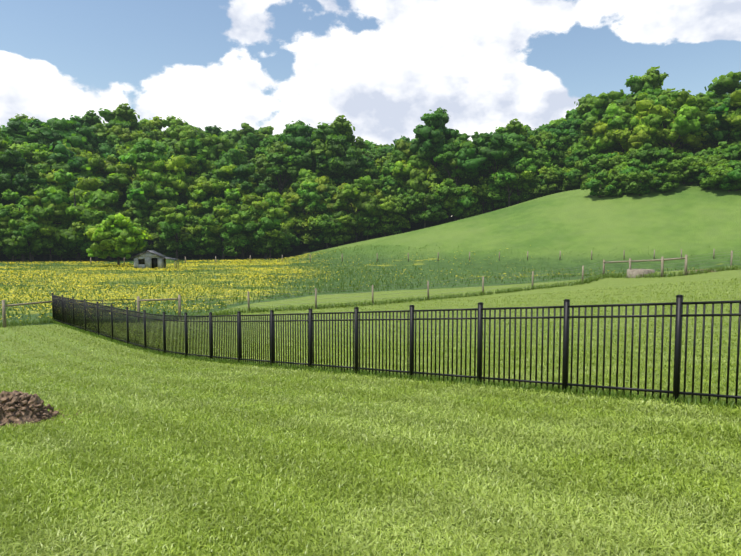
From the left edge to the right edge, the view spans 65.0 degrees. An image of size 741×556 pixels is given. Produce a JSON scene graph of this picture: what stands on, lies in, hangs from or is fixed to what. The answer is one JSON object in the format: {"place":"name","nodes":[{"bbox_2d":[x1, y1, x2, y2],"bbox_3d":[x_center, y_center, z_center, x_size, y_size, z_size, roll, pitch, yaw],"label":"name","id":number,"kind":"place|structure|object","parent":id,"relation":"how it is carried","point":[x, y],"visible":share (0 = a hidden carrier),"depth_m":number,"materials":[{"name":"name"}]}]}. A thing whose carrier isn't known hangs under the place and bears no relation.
{"place":"outdoors","nodes":[
{"label":"outdoors","id":0,"kind":"place"},
{"bbox_2d":[0,278,740,555],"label":"lawn grass","id":1,"kind":"structure","parent":0,"point":[468,533],"depth_m":6.40,"materials":[{"name":"green plant"}]},
{"bbox_2d":[0,181,740,555],"bbox_3d":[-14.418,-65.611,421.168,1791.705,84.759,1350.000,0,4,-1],"label":"ground","id":2,"kind":"structure","parent":0,"point":[682,219],"depth_m":51.80,"materials":[{"name":"green plant"}]},
{"bbox_2d":[0,221,32,260],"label":"tree","id":3,"kind":"object","parent":2,"relation":"on","point":[4,232],"visible":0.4,"depth_m":121.66,"materials":[{"name":"green plant"}]},
{"bbox_2d":[0,149,48,196],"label":"forest tree","id":4,"kind":"object","parent":2,"relation":"on","point":[20,185],"visible":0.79,"depth_m":135.78,"materials":[{"name":"green plant"}]},
{"bbox_2d":[0,189,53,260],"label":"tree","id":5,"kind":"object","parent":2,"relation":"on","point":[10,242],"visible":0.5,"depth_m":121.67,"materials":[{"name":"green plant"}]},
{"bbox_2d":[0,391,55,426],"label":"dirt pile","id":6,"kind":"object","parent":2,"relation":"on","point":[27,415],"visible":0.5,"depth_m":9.80,"materials":[{"name":"brown soil"}]},
{"bbox_2d":[2,225,54,260],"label":"tree","id":7,"kind":"object","parent":2,"relation":"on","point":[36,234],"visible":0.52,"depth_m":122.89,"materials":[{"name":"green plant"}]},
{"bbox_2d":[8,142,52,167],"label":"forest tree","id":8,"kind":"object","parent":2,"relation":"on","point":[36,153],"visible":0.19,"depth_m":151.38,"materials":[{"name":"green plant"}]},
{"bbox_2d":[6,196,63,260],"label":"tree","id":9,"kind":"object","parent":2,"relation":"on","point":[36,245],"visible":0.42,"depth_m":123.72,"materials":[{"name":"green plant"}]},
{"bbox_2d":[11,164,74,198],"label":"forest tree","id":10,"kind":"object","parent":2,"relation":"on","point":[50,178],"visible":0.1,"depth_m":140.20,"materials":[{"name":"green plant"}]},
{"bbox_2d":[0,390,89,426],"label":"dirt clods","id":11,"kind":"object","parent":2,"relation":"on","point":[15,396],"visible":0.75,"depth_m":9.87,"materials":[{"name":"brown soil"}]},
{"bbox_2d":[2,117,98,152],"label":"forest tree","id":12,"kind":"object","parent":2,"relation":"on","point":[74,133],"visible":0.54,"depth_m":162.22,"materials":[{"name":"green plant"}]},
{"bbox_2d":[37,224,63,260],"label":"tree","id":13,"kind":"object","parent":2,"relation":"on","point":[56,249],"visible":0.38,"depth_m":126.81,"materials":[{"name":"green plant"}]},
{"bbox_2d":[33,168,118,260],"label":"tree","id":14,"kind":"object","parent":2,"relation":"on","point":[57,201],"visible":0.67,"depth_m":128.10,"materials":[{"name":"green plant"}]},
{"bbox_2d":[40,141,122,207],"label":"forest tree","id":15,"kind":"object","parent":2,"relation":"on","point":[65,158],"visible":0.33,"depth_m":146.11,"materials":[{"name":"green plant"}]},
{"bbox_2d":[70,110,104,127],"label":"forest tree","id":16,"kind":"object","parent":2,"relation":"on","point":[88,119],"visible":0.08,"depth_m":187.83,"materials":[{"name":"green plant"}]},
{"bbox_2d":[0,314,179,327],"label":"tall grass","id":17,"kind":"structure","parent":2,"relation":"on","point":[46,321],"depth_m":33.15,"materials":[{"name":"green plant"}]},
{"bbox_2d":[66,196,114,260],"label":"tree","id":18,"kind":"object","parent":2,"relation":"on","point":[79,227],"visible":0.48,"depth_m":126.30,"materials":[{"name":"green plant"}]},
{"bbox_2d":[77,155,131,197],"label":"forest tree","id":19,"kind":"object","parent":2,"relation":"on","point":[105,167],"visible":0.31,"depth_m":152.21,"materials":[{"name":"green plant"}]},
{"bbox_2d":[83,213,153,266],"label":"tree","id":20,"kind":"object","parent":2,"relation":"on","point":[124,234],"visible":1,"depth_m":102.94,"materials":[{"name":"green plant"}]},
{"bbox_2d":[89,103,155,144],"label":"forest tree","id":21,"kind":"object","parent":2,"relation":"on","point":[124,115],"visible":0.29,"depth_m":182.93,"materials":[{"name":"green plant"}]},
{"bbox_2d":[104,125,149,146],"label":"forest tree","id":22,"kind":"object","parent":2,"relation":"on","point":[125,135],"visible":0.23,"depth_m":176.47,"materials":[{"name":"green plant"}]},
{"bbox_2d":[111,137,167,175],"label":"forest tree","id":23,"kind":"object","parent":2,"relation":"on","point":[124,148],"visible":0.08,"depth_m":157.88,"materials":[{"name":"green plant"}]},
{"bbox_2d":[107,137,172,194],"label":"forest tree","id":24,"kind":"object","parent":2,"relation":"on","point":[143,148],"visible":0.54,"depth_m":150.72,"materials":[{"name":"green plant"}]},
{"bbox_2d":[121,180,177,244],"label":"forest tree","id":25,"kind":"object","parent":2,"relation":"on","point":[142,205],"visible":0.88,"depth_m":144.65,"materials":[{"name":"green plant"}]},
{"bbox_2d":[134,251,165,269],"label":"shed walls","id":26,"kind":"structure","parent":2,"relation":"on","point":[147,256],"depth_m":94.22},
{"bbox_2d":[127,161,184,243],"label":"forest tree","id":27,"kind":"object","parent":2,"relation":"on","point":[157,178],"visible":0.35,"depth_m":148.68,"materials":[{"name":"green plant"}]},
{"bbox_2d":[146,233,179,257],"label":"tree","id":28,"kind":"object","parent":2,"relation":"on","point":[163,251],"visible":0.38,"depth_m":141.44,"materials":[{"name":"green plant"}]},
{"bbox_2d":[130,152,208,203],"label":"forest tree","id":29,"kind":"object","parent":2,"relation":"on","point":[181,167],"visible":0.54,"depth_m":152.26,"materials":[{"name":"green plant"}]},
{"bbox_2d":[161,115,187,141],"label":"forest tree","id":30,"kind":"object","parent":2,"relation":"on","point":[172,122],"visible":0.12,"depth_m":203.82,"materials":[{"name":"green plant"}]},
{"bbox_2d":[149,203,201,258],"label":"tree","id":31,"kind":"object","parent":2,"relation":"on","point":[172,223],"visible":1,"depth_m":135.01,"materials":[{"name":"green plant"}]},
{"bbox_2d":[164,126,210,203],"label":"forest tree","id":32,"kind":"object","parent":2,"relation":"on","point":[184,143],"visible":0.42,"depth_m":163.92,"materials":[{"name":"green plant"}]},
{"bbox_2d":[159,124,221,174],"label":"forest tree","id":33,"kind":"object","parent":2,"relation":"on","point":[208,140],"visible":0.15,"depth_m":168.69,"materials":[{"name":"green plant"}]},
{"bbox_2d":[178,233,216,258],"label":"tree","id":34,"kind":"object","parent":2,"relation":"on","point":[203,241],"visible":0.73,"depth_m":137.93,"materials":[{"name":"green plant"}]},
{"bbox_2d":[184,176,238,217],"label":"forest tree","id":35,"kind":"object","parent":2,"relation":"on","point":[202,188],"visible":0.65,"depth_m":149.66,"materials":[{"name":"green plant"}]},
{"bbox_2d":[191,136,247,176],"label":"forest tree","id":36,"kind":"object","parent":2,"relation":"on","point":[230,154],"visible":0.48,"depth_m":167.57,"materials":[{"name":"green plant"}]},
{"bbox_2d":[198,206,245,258],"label":"tree","id":37,"kind":"object","parent":2,"relation":"on","point":[227,228],"visible":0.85,"depth_m":137.88,"materials":[{"name":"green plant"}]},
{"bbox_2d":[211,164,256,202],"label":"forest tree","id":38,"kind":"object","parent":2,"relation":"on","point":[225,171],"visible":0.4,"depth_m":156.13,"materials":[{"name":"green plant"}]},
{"bbox_2d":[222,238,249,258],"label":"tree","id":39,"kind":"object","parent":2,"relation":"on","point":[232,251],"visible":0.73,"depth_m":137.89,"materials":[{"name":"green plant"}]},
{"bbox_2d":[212,189,270,258],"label":"tree","id":40,"kind":"object","parent":2,"relation":"on","point":[247,225],"visible":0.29,"depth_m":141.63,"materials":[{"name":"green plant"}]},
{"bbox_2d":[219,122,267,158],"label":"forest tree","id":41,"kind":"object","parent":2,"relation":"on","point":[248,136],"visible":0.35,"depth_m":197.32,"materials":[{"name":"green plant"}]},
{"bbox_2d":[226,163,272,201],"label":"forest tree","id":42,"kind":"object","parent":2,"relation":"on","point":[242,172],"visible":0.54,"depth_m":155.51,"materials":[{"name":"green plant"}]},
{"bbox_2d":[234,192,291,212],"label":"forest tree","id":43,"kind":"object","parent":2,"relation":"on","point":[275,196],"visible":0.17,"depth_m":153.54,"materials":[{"name":"green plant"}]},
{"bbox_2d":[238,197,293,258],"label":"tree","id":44,"kind":"object","parent":2,"relation":"on","point":[273,218],"visible":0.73,"depth_m":139.11,"materials":[{"name":"green plant"}]},
{"bbox_2d":[255,134,279,156],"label":"forest tree","id":45,"kind":"object","parent":2,"relation":"on","point":[267,142],"visible":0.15,"depth_m":177.56,"materials":[{"name":"green plant"}]},
{"bbox_2d":[252,227,288,258],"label":"tree","id":46,"kind":"object","parent":2,"relation":"on","point":[278,235],"visible":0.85,"depth_m":140.00,"materials":[{"name":"green plant"}]},
{"bbox_2d":[249,141,311,194],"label":"forest tree","id":47,"kind":"object","parent":2,"relation":"on","point":[286,164],"visible":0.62,"depth_m":164.54,"materials":[{"name":"green plant"}]},
{"bbox_2d":[277,120,318,185],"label":"forest tree","id":48,"kind":"object","parent":2,"relation":"on","point":[294,135],"visible":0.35,"depth_m":171.18,"materials":[{"name":"green plant"}]},
{"bbox_2d":[0,248,614,320],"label":"yellow flowers","id":49,"kind":"object","parent":2,"relation":"on","point":[170,268],"visible":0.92,"depth_m":68.87,"materials":[{"name":"yellow plant"}]},
{"bbox_2d":[281,169,335,219],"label":"forest tree","id":50,"kind":"object","parent":2,"relation":"on","point":[290,194],"visible":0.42,"depth_m":158.69,"materials":[{"name":"green plant"}]},
{"bbox_2d":[290,178,331,249],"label":"forest tree","id":51,"kind":"object","parent":2,"relation":"on","point":[308,201],"visible":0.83,"depth_m":152.68,"materials":[{"name":"green plant"}]},
{"bbox_2d":[301,231,324,249],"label":"understory","id":52,"kind":"object","parent":2,"relation":"on","point":[312,240],"visible":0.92,"depth_m":152.88,"materials":[{"name":"green plant"}]},
{"bbox_2d":[305,214,343,248],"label":"tree","id":53,"kind":"object","parent":2,"relation":"on","point":[322,222],"visible":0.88,"depth_m":147.08,"materials":[{"name":"green plant"}]},
{"bbox_2d":[300,127,367,186],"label":"forest tree","id":54,"kind":"object","parent":2,"relation":"on","point":[349,167],"visible":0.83,"depth_m":164.19,"materials":[{"name":"green plant"}]},
{"bbox_2d":[319,226,350,246],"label":"understory","id":55,"kind":"object","parent":2,"relation":"on","point":[338,239],"visible":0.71,"depth_m":148.57,"materials":[{"name":"green plant"}]},
{"bbox_2d":[318,213,357,245],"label":"tree","id":56,"kind":"object","parent":2,"relation":"on","point":[349,220],"visible":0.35,"depth_m":147.69,"materials":[{"name":"green plant"}]},
{"bbox_2d":[308,115,374,176],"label":"forest tree","id":57,"kind":"object","parent":2,"relation":"on","point":[342,134],"visible":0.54,"depth_m":168.60,"materials":[{"name":"green plant"}]},
{"bbox_2d":[326,175,385,241],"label":"forest tree","id":58,"kind":"object","parent":2,"relation":"on","point":[360,189],"visible":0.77,"depth_m":150.62,"materials":[{"name":"green plant"}]},
{"bbox_2d":[350,211,383,239],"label":"tree","id":59,"kind":"object","parent":2,"relation":"on","point":[372,221],"visible":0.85,"depth_m":150.69,"materials":[{"name":"green plant"}]},
{"bbox_2d":[2,249,732,327],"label":"wood fence posts","id":60,"kind":"object","parent":2,"relation":"on","point":[662,259],"visible":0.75,"depth_m":40.91,"materials":[{"name":"brown wood"}]},
{"bbox_2d":[140,251,739,315],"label":"fence wires","id":61,"kind":"object","parent":60,"relation":"attached to","point":[440,286],"visible":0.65,"depth_m":41.13,"materials":[{"name":"grey metal"}]},
{"bbox_2d":[0,243,740,323],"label":"field tufts","id":62,"kind":"object","parent":2,"relation":"on","point":[197,270],"visible":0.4,"depth_m":64.88,"materials":[{"name":"green plant"}]},
{"bbox_2d":[364,199,406,236],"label":"tree","id":63,"kind":"object","parent":2,"relation":"on","point":[391,208],"visible":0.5,"depth_m":148.98,"materials":[{"name":"green plant"}]},
{"bbox_2d":[381,214,409,234],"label":"understory","id":64,"kind":"object","parent":2,"relation":"on","point":[401,223],"visible":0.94,"depth_m":150.42,"materials":[{"name":"green plant"}]},
{"bbox_2d":[52,293,740,405],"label":"metal fence","id":65,"kind":"object","parent":2,"relation":"on","point":[124,319],"visible":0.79,"depth_m":13.01,"materials":[{"name":"black metal"}]},
{"bbox_2d":[378,164,418,195],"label":"forest tree","id":66,"kind":"object","parent":2,"relation":"on","point":[389,183],"visible":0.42,"depth_m":160.72,"materials":[{"name":"green plant"}]},
{"bbox_2d":[380,139,419,192],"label":"forest tree","id":67,"kind":"object","parent":2,"relation":"on","point":[403,152],"visible":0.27,"depth_m":164.48,"materials":[{"name":"green plant"}]},
{"bbox_2d":[390,153,440,212],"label":"forest tree","id":68,"kind":"object","parent":2,"relation":"on","point":[418,171],"visible":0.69,"depth_m":157.05,"materials":[{"name":"green plant"}]},
{"bbox_2d":[402,189,448,227],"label":"tree","id":69,"kind":"object","parent":2,"relation":"on","point":[415,200],"visible":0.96,"depth_m":146.44,"materials":[{"name":"green plant"}]},
{"bbox_2d":[408,107,470,176],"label":"forest tree","id":70,"kind":"object","parent":2,"relation":"on","point":[434,136],"visible":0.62,"depth_m":156.60,"materials":[{"name":"green plant"}]},
{"bbox_2d":[429,178,478,220],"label":"tree","id":71,"kind":"object","parent":2,"relation":"on","point":[448,187],"visible":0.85,"depth_m":148.13,"materials":[{"name":"green plant"}]},
{"bbox_2d":[430,139,484,219],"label":"forest tree","id":72,"kind":"object","parent":2,"relation":"on","point":[458,176],"visible":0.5,"depth_m":153.08,"materials":[{"name":"green plant"}]},
{"bbox_2d":[443,194,482,218],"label":"tree","id":73,"kind":"object","parent":2,"relation":"on","point":[466,202],"visible":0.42,"depth_m":148.23,"materials":[{"name":"green plant"}]},
{"bbox_2d":[455,131,539,210],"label":"forest tree","id":74,"kind":"object","parent":2,"relation":"on","point":[496,146],"visible":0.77,"depth_m":146.60,"materials":[{"name":"green plant"}]},
{"bbox_2d":[484,171,535,206],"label":"tree","id":75,"kind":"object","parent":2,"relation":"on","point":[504,178],"visible":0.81,"depth_m":146.42,"materials":[{"name":"green plant"}]},
{"bbox_2d":[489,118,539,205],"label":"forest tree","id":76,"kind":"object","parent":2,"relation":"on","point":[516,126],"visible":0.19,"depth_m":153.43,"materials":[{"name":"green plant"}]},
{"bbox_2d":[501,171,540,203],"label":"tree","id":77,"kind":"object","parent":2,"relation":"on","point":[526,185],"visible":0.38,"depth_m":147.40,"materials":[{"name":"green plant"}]},
{"bbox_2d":[505,148,553,171],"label":"forest tree","id":78,"kind":"object","parent":2,"relation":"on","point":[542,158],"visible":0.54,"depth_m":145.33,"materials":[{"name":"green plant"}]},
{"bbox_2d":[529,173,560,195],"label":"understory","id":79,"kind":"object","parent":2,"relation":"on","point":[544,190],"visible":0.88,"depth_m":142.50,"materials":[{"name":"green plant"}]},
{"bbox_2d":[534,130,566,156],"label":"forest tree","id":80,"kind":"object","parent":2,"relation":"on","point":[547,139],"visible":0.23,"depth_m":152.78,"materials":[{"name":"green plant"}]},
{"bbox_2d":[552,117,583,153],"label":"forest tree","id":81,"kind":"object","parent":2,"relation":"on","point":[566,132],"visible":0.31,"depth_m":154.81,"materials":[{"name":"green plant"}]},
{"bbox_2d":[560,160,584,189],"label":"tree","id":82,"kind":"object","parent":2,"relation":"on","point":[571,172],"visible":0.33,"depth_m":141.18,"materials":[{"name":"green plant"}]},
{"bbox_2d":[563,160,588,188],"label":"tree","id":83,"kind":"object","parent":2,"relation":"on","point":[573,183],"visible":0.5,"depth_m":141.35,"materials":[{"name":"green plant"}]},
{"bbox_2d":[566,131,608,154],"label":"forest tree","id":84,"kind":"object","parent":2,"relation":"on","point":[580,143],"visible":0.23,"depth_m":150.42,"materials":[{"name":"green plant"}]},
{"bbox_2d":[565,94,613,185],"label":"forest tree","id":85,"kind":"object","parent":2,"relation":"on","point":[586,108],"visible":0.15,"depth_m":155.07,"materials":[{"name":"green plant"}]},
{"bbox_2d":[581,172,614,196],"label":"tree","id":86,"kind":"object","parent":2,"relation":"on","point":[594,183],"visible":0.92,"depth_m":122.69,"materials":[{"name":"green plant"}]},
{"bbox_2d":[582,152,621,173],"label":"tree","id":87,"kind":"object","parent":2,"relation":"on","point":[592,159],"visible":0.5,"depth_m":135.53,"materials":[{"name":"green plant"}]},
{"bbox_2d":[580,89,635,152],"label":"forest tree","id":88,"kind":"object","parent":2,"relation":"on","point":[604,100],"visible":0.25,"depth_m":147.66,"materials":[{"name":"green plant"}]},
{"bbox_2d":[595,156,621,183],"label":"tree","id":89,"kind":"object","parent":2,"relation":"on","point":[604,162],"visible":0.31,"depth_m":128.63,"materials":[{"name":"green plant"}]},
{"bbox_2d":[585,103,661,158],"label":"forest tree","id":90,"kind":"object","parent":2,"relation":"on","point":[610,131],"visible":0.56,"depth_m":137.20,"materials":[{"name":"green plant"}]},
{"bbox_2d":[608,158,643,181],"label":"tree","id":91,"kind":"object","parent":2,"relation":"on","point":[625,167],"visible":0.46,"depth_m":123.83,"materials":[{"name":"green plant"}]},
{"bbox_2d":[615,66,668,113],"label":"forest tree","id":92,"kind":"object","parent":2,"relation":"on","point":[651,80],"visible":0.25,"depth_m":145.10,"materials":[{"name":"green plant"}]},
{"bbox_2d":[625,170,659,195],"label":"tree","id":93,"kind":"object","parent":2,"relation":"on","point":[643,185],"visible":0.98,"depth_m":118.80,"materials":[{"name":"green plant"}]},
{"bbox_2d":[627,143,676,163],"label":"tree","id":94,"kind":"object","parent":2,"relation":"on","point":[646,152],"visible":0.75,"depth_m":124.51,"materials":[{"name":"green plant"}]},
{"bbox_2d":[632,88,680,147],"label":"forest tree","id":95,"kind":"object","parent":2,"relation":"on","point":[669,119],"visible":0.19,"depth_m":136.79,"materials":[{"name":"green plant"}]},
{"bbox_2d":[650,172,678,192],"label":"shrub","id":96,"kind":"object","parent":2,"relation":"on","point":[666,187],"visible":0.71,"depth_m":117.55,"materials":[{"name":"green plant"}]},
{"bbox_2d":[648,159,683,186],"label":"tree","id":97,"kind":"object","parent":2,"relation":"on","point":[664,166],"visible":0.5,"depth_m":119.12,"materials":[{"name":"green plant"}]},
{"bbox_2d":[631,88,716,152],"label":"forest tree","id":98,"kind":"object","parent":2,"relation":"on","point":[691,117],"visible":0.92,"depth_m":130.82,"materials":[{"name":"green plant"}]},
{"bbox_2d":[671,154,704,183],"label":"tree","id":99,"kind":"object","parent":2,"relation":"on","point":[694,176],"visible":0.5,"depth_m":119.69,"materials":[{"name":"green plant"}]},
{"bbox_2d":[699,164,720,189],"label":"shrub","id":100,"kind":"object","parent":2,"relation":"on","point":[707,182],"visible":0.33,"depth_m":114.32,"materials":[{"name":"green plant"}]},
{"bbox_2d":[702,152,737,172],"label":"tree","id":101,"kind":"object","parent":2,"relation":"on","point":[714,160],"visible":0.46,"depth_m":115.53,"materials":[{"name":"green plant"}]},
{"bbox_2d":[701,96,740,147],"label":"forest tree","id":102,"kind":"object","parent":2,"relation":"on","point":[712,136],"visible":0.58,"depth_m":132.00,"materials":[{"name":"green plant"}]},
{"bbox_2d":[704,71,740,100],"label":"forest tree","id":103,"kind":"object","parent":2,"relation":"on","point":[722,85],"visible":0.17,"depth_m":146.50,"materials":[{"name":"green plant"}]},
{"bbox_2d":[709,160,740,191],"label":"tree","id":104,"kind":"object","parent":2,"relation":"on","point":[720,172],"visible":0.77,"depth_m":111.08,"materials":[{"name":"green plant"}]},
{"bbox_2d":[712,88,740,143],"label":"forest tree","id":105,"kind":"object","parent":2,"relation":"on","point":[731,118],"visible":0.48,"depth_m":129.60,"materials":[{"name":"green plant"}]},
{"bbox_2d":[712,141,740,159],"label":"tree","id":106,"kind":"object","parent":2,"relation":"on","point":[723,147],"visible":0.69,"depth_m":120.13,"materials":[{"name":"green plant"}]},
{"bbox_2d":[0,0,740,216],"label":"sky","id":107,"kind":"structure","parent":0,"point":[381,65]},
{"bbox_2d":[51,320,740,409],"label":"fence line grass","id":108,"kind":"structure","parent":0,"point":[605,393],"depth_m":12.39,"materials":[{"name":"green plant"}]},
{"bbox_2d":[182,265,740,319],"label":"fence line grass","id":109,"kind":"structure","parent":0,"point":[533,287],"depth_m":41.44,"materials":[{"name":"green plant"}]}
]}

